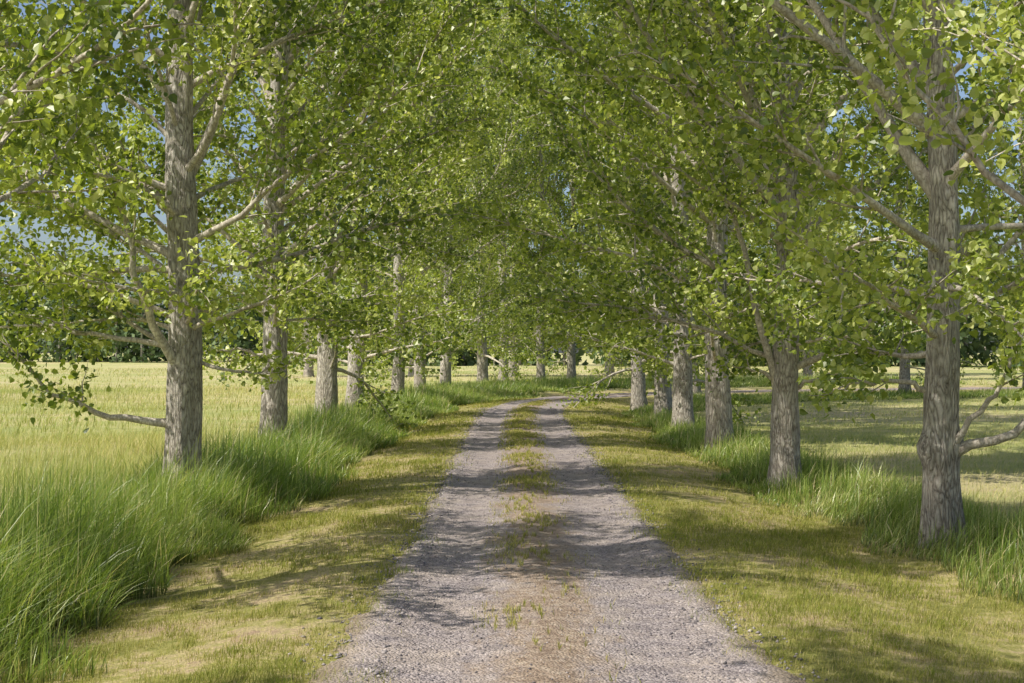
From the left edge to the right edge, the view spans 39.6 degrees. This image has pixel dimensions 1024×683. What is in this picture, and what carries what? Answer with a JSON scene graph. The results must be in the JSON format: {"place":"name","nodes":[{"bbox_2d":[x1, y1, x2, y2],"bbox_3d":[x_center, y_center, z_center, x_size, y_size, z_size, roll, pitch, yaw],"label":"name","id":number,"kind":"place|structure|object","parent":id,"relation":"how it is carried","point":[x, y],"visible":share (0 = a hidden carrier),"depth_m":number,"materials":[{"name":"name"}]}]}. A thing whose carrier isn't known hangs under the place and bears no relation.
{"place":"outdoors","nodes":[
{"label":"outdoors","id":0,"kind":"place"},
{"bbox_2d":[0,0,1022,352],"label":"sky","id":1,"kind":"structure","parent":0,"point":[14,228],"materials":[{"name":"blue"}]},
{"bbox_2d":[0,353,1023,682],"bbox_3d":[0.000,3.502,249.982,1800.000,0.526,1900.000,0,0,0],"label":"ground","id":2,"kind":"structure","parent":0,"point":[276,625],"depth_m":13.21,"materials":[{"name":"green plant"}]},
{"bbox_2d":[0,0,243,224],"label":"poplar tree","id":3,"kind":"object","parent":2,"relation":"on","point":[42,91],"visible":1,"depth_m":11.03,"materials":[{"name":"green plant"}]},
{"bbox_2d":[0,0,478,495],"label":"poplar tree","id":4,"kind":"object","parent":2,"relation":"on","point":[187,301],"visible":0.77,"depth_m":17.29,"materials":[{"name":"green plant"}]},
{"bbox_2d":[3,0,506,441],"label":"poplar tree","id":5,"kind":"object","parent":2,"relation":"on","point":[274,401],"visible":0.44,"depth_m":25.22,"materials":[{"name":"green plant"}]},
{"bbox_2d":[208,45,379,376],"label":"poplar tree","id":6,"kind":"object","parent":2,"relation":"on","point":[308,371],"visible":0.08,"depth_m":97.65,"materials":[{"name":"green plant"}]},
{"bbox_2d":[197,0,525,430],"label":"poplar tree","id":7,"kind":"object","parent":2,"relation":"on","point":[326,357],"visible":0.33,"depth_m":32.02,"materials":[{"name":"green plant"}]},
{"bbox_2d":[199,0,533,406],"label":"poplar tree","id":8,"kind":"object","parent":2,"relation":"on","point":[353,368],"visible":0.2,"depth_m":38.73,"materials":[{"name":"green plant"}]},
{"bbox_2d":[296,0,535,394],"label":"poplar tree","id":9,"kind":"object","parent":2,"relation":"on","point":[398,381],"visible":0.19,"depth_m":49.40,"materials":[{"name":"green plant"}]},
{"bbox_2d":[343,26,495,376],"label":"poplar tree","id":10,"kind":"object","parent":2,"relation":"on","point":[411,359],"visible":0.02,"depth_m":101.08,"materials":[{"name":"green plant"}]},
{"bbox_2d":[347,0,551,393],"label":"poplar tree","id":11,"kind":"object","parent":2,"relation":"on","point":[417,377],"visible":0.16,"depth_m":56.22,"materials":[{"name":"green plant"}]},
{"bbox_2d":[367,0,556,383],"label":"poplar tree","id":12,"kind":"object","parent":2,"relation":"on","point":[446,366],"visible":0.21,"depth_m":63.79,"materials":[{"name":"green plant"}]},
{"bbox_2d":[376,0,567,381],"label":"poplar tree","id":13,"kind":"object","parent":2,"relation":"on","point":[482,367],"visible":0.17,"depth_m":68.87,"materials":[{"name":"green plant"}]},
{"bbox_2d":[446,0,561,379],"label":"poplar tree","id":14,"kind":"object","parent":2,"relation":"on","point":[529,347],"visible":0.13,"depth_m":74.83,"materials":[{"name":"green plant"}]},
{"bbox_2d":[0,231,1021,366],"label":"distant woods","id":15,"kind":"object","parent":2,"relation":"on","point":[982,345],"visible":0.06,"depth_m":235.52,"materials":[{"name":"green plant"}]},
{"bbox_2d":[0,372,1023,682],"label":"tall grass","id":16,"kind":"structure","parent":2,"relation":"on","point":[74,556],"depth_m":14.72,"materials":[{"name":"green plant"}]},
{"bbox_2d":[457,3,569,376],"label":"poplar tree","id":17,"kind":"object","parent":2,"relation":"on","point":[514,336],"visible":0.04,"depth_m":98.63,"materials":[{"name":"green plant"}]},
{"bbox_2d":[489,10,599,379],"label":"poplar tree","id":18,"kind":"object","parent":2,"relation":"on","point":[540,370],"visible":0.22,"depth_m":77.04,"materials":[{"name":"green plant"}]},
{"bbox_2d":[512,2,625,378],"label":"poplar tree","id":19,"kind":"object","parent":2,"relation":"on","point":[571,362],"visible":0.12,"depth_m":80.69,"materials":[{"name":"green plant"}]},
{"bbox_2d":[481,0,737,409],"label":"poplar tree","id":20,"kind":"object","parent":2,"relation":"on","point":[638,392],"visible":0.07,"depth_m":45.92,"materials":[{"name":"green plant"}]},
{"bbox_2d":[554,20,668,376],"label":"poplar tree","id":21,"kind":"object","parent":2,"relation":"on","point":[609,367],"visible":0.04,"depth_m":101.15,"materials":[{"name":"green plant"}]},
{"bbox_2d":[585,69,671,377],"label":"poplar tree","id":22,"kind":"object","parent":2,"relation":"on","point":[631,269],"visible":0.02,"depth_m":83.06,"materials":[{"name":"green plant"}]},
{"bbox_2d":[493,0,812,415],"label":"poplar tree","id":23,"kind":"object","parent":2,"relation":"on","point":[663,395],"visible":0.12,"depth_m":38.75,"materials":[{"name":"green plant"}]},
{"bbox_2d":[494,0,854,428],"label":"poplar tree","id":24,"kind":"object","parent":2,"relation":"on","point":[682,395],"visible":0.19,"depth_m":33.31,"materials":[{"name":"green plant"}]},
{"bbox_2d":[580,2,775,394],"bbox_3d":[6.360,-7.250,51.613,5.504,19.085,8.812,0,-1,-43],"label":"poplar tree","id":25,"kind":"object","parent":2,"relation":"on","point":[696,389],"visible":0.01,"depth_m":51.16,"materials":[{"name":"green plant"}]},
{"bbox_2d":[441,0,917,449],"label":"poplar tree","id":26,"kind":"object","parent":2,"relation":"on","point":[718,405],"visible":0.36,"depth_m":26.39,"materials":[{"name":"green plant"}]},
{"bbox_2d":[697,18,775,376],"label":"poplar tree","id":27,"kind":"object","parent":2,"relation":"on","point":[739,261],"visible":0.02,"depth_m":83.71,"materials":[{"name":"green plant"}]},
{"bbox_2d":[669,14,806,346],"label":"poplar tree","id":28,"kind":"object","parent":2,"relation":"on","point":[737,243],"depth_m":98.37,"materials":[{"name":"green plant"}]},
{"bbox_2d":[485,0,1023,489],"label":"poplar tree","id":29,"kind":"object","parent":2,"relation":"on","point":[781,360],"visible":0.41,"depth_m":20.08,"materials":[{"name":"green plant"}]},
{"bbox_2d":[728,1,856,375],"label":"poplar tree","id":30,"kind":"object","parent":2,"relation":"on","point":[815,372],"visible":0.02,"depth_m":100.07,"materials":[{"name":"green plant"}]},
{"bbox_2d":[592,0,1023,548],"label":"poplar tree","id":31,"kind":"object","parent":2,"relation":"on","point":[942,446],"visible":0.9,"depth_m":13.80,"materials":[{"name":"green plant"}]},
{"bbox_2d":[727,0,888,392],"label":"poplar tree","id":32,"kind":"object","parent":2,"relation":"on","point":[772,242],"visible":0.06,"depth_m":54.56,"materials":[{"name":"green plant"}]},
{"bbox_2d":[770,42,860,376],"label":"poplar tree","id":33,"kind":"object","parent":2,"relation":"on","point":[806,368],"depth_m":85.94,"materials":[{"name":"green plant"}]},
{"bbox_2d":[754,0,1023,226],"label":"poplar tree","id":34,"kind":"object","parent":2,"relation":"on","point":[910,99],"visible":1,"depth_m":7.60,"materials":[{"name":"green plant"}]},
{"bbox_2d":[820,0,988,391],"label":"poplar tree","id":35,"kind":"object","parent":2,"relation":"on","point":[904,369],"visible":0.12,"depth_m":57.87,"materials":[{"name":"green plant"}]},
{"bbox_2d":[923,0,1023,386],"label":"poplar tree","id":36,"kind":"object","parent":2,"relation":"on","point":[1014,173],"visible":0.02,"depth_m":60.68,"materials":[{"name":"green plant"}]},
{"bbox_2d":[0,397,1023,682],"bbox_3d":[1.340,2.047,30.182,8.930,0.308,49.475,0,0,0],"label":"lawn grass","id":37,"kind":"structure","parent":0,"point":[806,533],"depth_m":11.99,"materials":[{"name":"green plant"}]},
{"bbox_2d":[0,365,1023,524],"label":"meadow grass","id":38,"kind":"structure","parent":0,"point":[117,445],"depth_m":31.11,"materials":[{"name":"green plant"}]},
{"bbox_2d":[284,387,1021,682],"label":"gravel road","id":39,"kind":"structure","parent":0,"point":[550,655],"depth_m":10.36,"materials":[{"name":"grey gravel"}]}
]}

